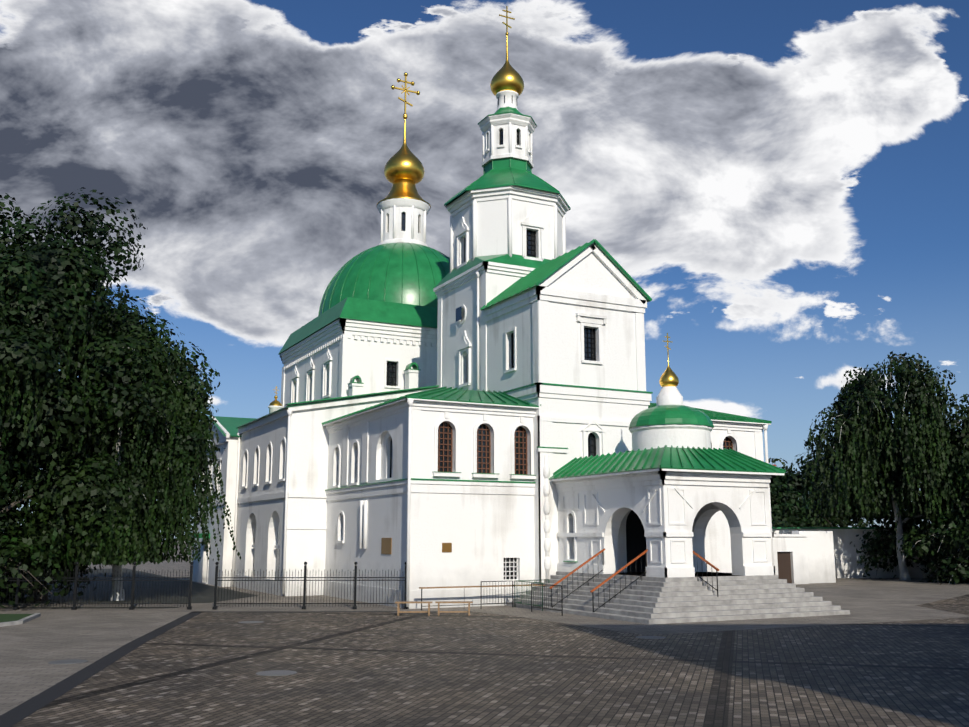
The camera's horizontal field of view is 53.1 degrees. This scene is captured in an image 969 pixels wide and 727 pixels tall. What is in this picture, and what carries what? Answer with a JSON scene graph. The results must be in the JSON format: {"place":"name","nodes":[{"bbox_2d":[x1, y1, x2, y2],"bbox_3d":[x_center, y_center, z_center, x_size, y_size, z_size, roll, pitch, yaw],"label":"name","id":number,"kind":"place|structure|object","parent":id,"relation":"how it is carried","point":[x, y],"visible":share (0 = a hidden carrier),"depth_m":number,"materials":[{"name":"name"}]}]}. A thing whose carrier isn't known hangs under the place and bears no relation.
{"place":"outdoors","nodes":[
{"label":"outdoors","id":0,"kind":"place"},
{"bbox_2d":[191,423,237,586],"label":"wall","id":1,"kind":"structure","parent":0,"point":[228,455],"depth_m":57.46,"materials":[{"name":"white paint"}]},
{"bbox_2d":[269,6,678,405],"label":"onion domes with crosses","id":2,"kind":"object","parent":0,"point":[404,171],"visible":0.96,"depth_m":65.57,"materials":[{"name":"gold metal"}]},
{"bbox_2d":[663,333,671,354],"bbox_3d":[7.603,-0.800,40.201,0.500,0.950,0.035,5,-11,-27],"label":"cross","id":3,"kind":"object","parent":2,"relation":"on","point":[667,341],"visible":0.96,"depth_m":40.18,"materials":[{"name":"gold metal"}]},
{"bbox_2d":[442,272,520,390],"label":"wall","id":4,"kind":"structure","parent":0,"point":[465,295],"depth_m":49.99,"materials":[{"name":"white paint"}]},
{"bbox_2d":[453,199,562,268],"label":"wall","id":5,"kind":"structure","parent":4,"relation":"on","point":[492,227],"depth_m":50.05,"materials":[{"name":"white paint"}]},
{"bbox_2d":[444,158,570,210],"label":"roof","id":6,"kind":"structure","parent":5,"relation":"on","point":[499,174],"depth_m":51.08,"materials":[{"name":"green metal"}]},
{"bbox_2d":[0,541,968,714],"bbox_3d":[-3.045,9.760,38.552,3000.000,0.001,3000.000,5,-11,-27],"label":"pavement","id":7,"kind":"structure","parent":0,"point":[30,650],"depth_m":33.93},
{"bbox_2d":[0,614,31,622],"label":"ground grass","id":8,"kind":"structure","parent":7,"relation":"on","point":[9,617],"depth_m":33.24,"materials":[{"name":"green plant"}]},
{"bbox_2d":[0,613,40,626],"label":"curb","id":9,"kind":"structure","parent":7,"relation":"on","point":[27,618],"depth_m":31.85,"materials":[{"name":"concrete"}]},
{"bbox_2d":[0,193,114,609],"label":"tree","id":10,"kind":"object","parent":7,"relation":"on","point":[8,553],"depth_m":39.23,"materials":[{"name":"green plant"}]},
{"bbox_2d":[0,306,150,603],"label":"tree","id":11,"kind":"object","parent":7,"relation":"on","point":[14,346],"depth_m":39.90,"materials":[{"name":"green plant"}]},
{"bbox_2d":[0,187,220,600],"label":"tree","id":12,"kind":"object","parent":7,"relation":"on","point":[54,284],"depth_m":42.64,"materials":[{"name":"green plant"}]},
{"bbox_2d":[9,314,240,600],"bbox_3d":[-16.489,4.234,45.107,10.373,13.400,9.463,5,-11,-27],"label":"tree","id":13,"kind":"object","parent":7,"relation":"on","point":[168,493],"depth_m":43.92,"materials":[{"name":"green plant"}]},
{"bbox_2d":[0,568,258,608],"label":"ground earth under trees","id":14,"kind":"object","parent":7,"relation":"on","point":[202,593],"visible":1,"depth_m":49.96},
{"bbox_2d":[0,603,227,606],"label":"curb","id":15,"kind":"structure","parent":14,"relation":"on","point":[159,605],"depth_m":40.27,"materials":[{"name":"grey concrete"}]},
{"bbox_2d":[234,399,391,579],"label":"wall","id":16,"kind":"structure","parent":7,"relation":"on","point":[260,525],"depth_m":49.18,"materials":[{"name":"white paint"}]},
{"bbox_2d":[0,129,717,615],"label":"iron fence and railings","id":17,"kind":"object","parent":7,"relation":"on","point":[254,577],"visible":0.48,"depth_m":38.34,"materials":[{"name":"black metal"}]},
{"bbox_2d":[284,335,436,406],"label":"wall","id":18,"kind":"structure","parent":7,"relation":"on","point":[368,359],"depth_m":57.87,"materials":[{"name":"white paint"}]},
{"bbox_2d":[279,297,437,354],"bbox_3d":[-5.534,-1.791,64.820,13.140,1.460,13.140,5,-11,-27],"label":"roof","id":19,"kind":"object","parent":18,"relation":"on","point":[382,311],"visible":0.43,"depth_m":58.23,"materials":[{"name":"green metal"}]},
{"bbox_2d":[325,410,534,590],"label":"wall","id":20,"kind":"structure","parent":7,"relation":"on","point":[485,535],"depth_m":40.94,"materials":[{"name":"white paint"}]},
{"bbox_2d":[381,538,451,553],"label":"plaques","id":21,"kind":"object","parent":20,"relation":"attached to","point":[386,545],"visible":0.96,"depth_m":40.76,"materials":[{"name":"gold metal"}]},
{"bbox_2d":[504,558,517,580],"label":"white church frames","id":22,"kind":"structure","parent":20,"relation":"in","point":[513,571],"depth_m":41.12,"materials":[{"name":"white metal"}]},
{"bbox_2d":[514,579,548,610],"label":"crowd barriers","id":23,"kind":"object","parent":7,"relation":"on","point":[521,581],"visible":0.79,"depth_m":39.33,"materials":[{"name":"grey metal"}]},
{"bbox_2d":[191,158,910,561],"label":"green church roofs","id":24,"kind":"structure","parent":7,"relation":"on","point":[685,458],"depth_m":43.04,"materials":[{"name":"green metal"}]},
{"bbox_2d":[319,243,449,328],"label":"church dome","id":25,"kind":"structure","parent":24,"relation":"on","point":[393,290],"depth_m":60.89,"materials":[{"name":"green metal"}]},
{"bbox_2d":[382,206,423,242],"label":"wall","id":26,"kind":"structure","parent":25,"relation":"on","point":[399,233],"depth_m":64.85,"materials":[{"name":"white paint"}]},
{"bbox_2d":[484,123,530,166],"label":"wall","id":27,"kind":"structure","parent":24,"relation":"on","point":[505,150],"depth_m":52.41,"materials":[{"name":"white paint"}]},
{"bbox_2d":[478,106,536,126],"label":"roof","id":28,"kind":"structure","parent":24,"relation":"on","point":[502,110],"depth_m":53.03,"materials":[{"name":"green paint"}]},
{"bbox_2d":[487,252,647,574],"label":"wall","id":29,"kind":"structure","parent":7,"relation":"on","point":[590,273],"depth_m":44.23,"materials":[{"name":"white paint"}]},
{"bbox_2d":[507,571,849,623],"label":"stairs","id":30,"kind":"structure","parent":7,"relation":"on","point":[654,600],"depth_m":35.10,"materials":[{"name":"grey stone"}]},
{"bbox_2d":[549,548,718,592],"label":"handrails","id":31,"kind":"object","parent":30,"relation":"on","point":[625,566],"visible":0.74,"depth_m":35.73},
{"bbox_2d":[558,484,771,576],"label":"wall","id":32,"kind":"structure","parent":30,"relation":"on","point":[618,505],"depth_m":37.39,"materials":[{"name":"white paint"}]},
{"bbox_2d":[705,429,754,572],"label":"wall","id":33,"kind":"structure","parent":7,"relation":"on","point":[717,546],"depth_m":46.38,"materials":[{"name":"white paint"}]},
{"bbox_2d":[772,537,808,583],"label":"wall","id":34,"kind":"structure","parent":7,"relation":"on","point":[796,547],"depth_m":59.20,"materials":[{"name":"white paint"}]},
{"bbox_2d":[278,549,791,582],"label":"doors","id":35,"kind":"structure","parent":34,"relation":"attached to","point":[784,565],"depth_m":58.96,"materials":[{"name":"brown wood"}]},
{"bbox_2d":[770,480,822,526],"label":"tree","id":36,"kind":"object","parent":7,"relation":"on","point":[791,518],"depth_m":90.56,"materials":[{"name":"green plant"}]},
{"bbox_2d":[768,450,872,526],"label":"tree","id":37,"kind":"object","parent":7,"relation":"on","point":[796,478],"depth_m":97.84,"materials":[{"name":"green plant"}]},
{"bbox_2d":[772,529,968,577],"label":"monastery wall","id":38,"kind":"structure","parent":7,"relation":"on","point":[844,554],"depth_m":68.25,"materials":[{"name":"white paint"}]},
{"bbox_2d":[782,351,968,579],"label":"tree","id":39,"kind":"object","parent":7,"relation":"on","point":[850,479],"depth_m":62.88,"materials":[{"name":"green plant"}]},
{"bbox_2d":[850,429,968,579],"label":"tree","id":40,"kind":"object","parent":7,"relation":"on","point":[871,551],"depth_m":66.39,"materials":[{"name":"green plant"}]},
{"bbox_2d":[893,394,968,583],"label":"tree","id":41,"kind":"object","parent":7,"relation":"on","point":[955,538],"depth_m":60.58,"materials":[{"name":"green plant"}]},
{"bbox_2d":[0,0,968,538],"label":"sky","id":42,"kind":"structure","parent":0,"point":[785,183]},
{"bbox_2d":[11,594,968,726],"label":"paved plaza","id":43,"kind":"structure","parent":0,"point":[387,669],"depth_m":19.71,"materials":[{"name":"stone"}]},
{"bbox_2d":[0,611,470,726],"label":"plaza border","id":44,"kind":"object","parent":43,"relation":"on","point":[17,714],"visible":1,"depth_m":19.96,"materials":[{"name":"stone"}]},
{"bbox_2d":[48,621,665,675],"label":"manhole covers","id":45,"kind":"object","parent":43,"relation":"on","point":[261,673],"visible":0.88,"depth_m":21.86,"materials":[{"name":"metal"}]},
{"bbox_2d":[395,584,543,615],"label":"benches","id":46,"kind":"object","parent":43,"relation":"on","point":[428,611],"visible":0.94,"depth_m":35.35,"materials":[{"name":"brown wood"}]},
{"bbox_2d":[199,90,835,608],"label":"church trim mouldings","id":47,"kind":"object","parent":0,"point":[819,544],"visible":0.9,"depth_m":44.33,"materials":[{"name":"white paint"}]},
{"bbox_2d":[386,95,730,578],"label":"window frames","id":48,"kind":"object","parent":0,"point":[458,318],"visible":0.12,"depth_m":42.36,"materials":[{"name":"brown wood"}]},
{"bbox_2d":[438,422,732,474],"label":"arched windows","id":49,"kind":"structure","parent":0,"point":[489,446],"depth_m":41.53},
{"bbox_2d":[626,510,646,571],"bbox_3d":[6.466,7.381,40.969,1.700,2.800,0.001,5,-11,-27],"label":"doorway","id":50,"kind":"structure","parent":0,"point":[636,546],"depth_m":40.89,"materials":[{"name":"black"}]},
{"bbox_2d":[629,405,713,429],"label":"dome","id":51,"kind":"structure","parent":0,"point":[669,414],"depth_m":38.38,"materials":[{"name":"green metal"}]}
]}

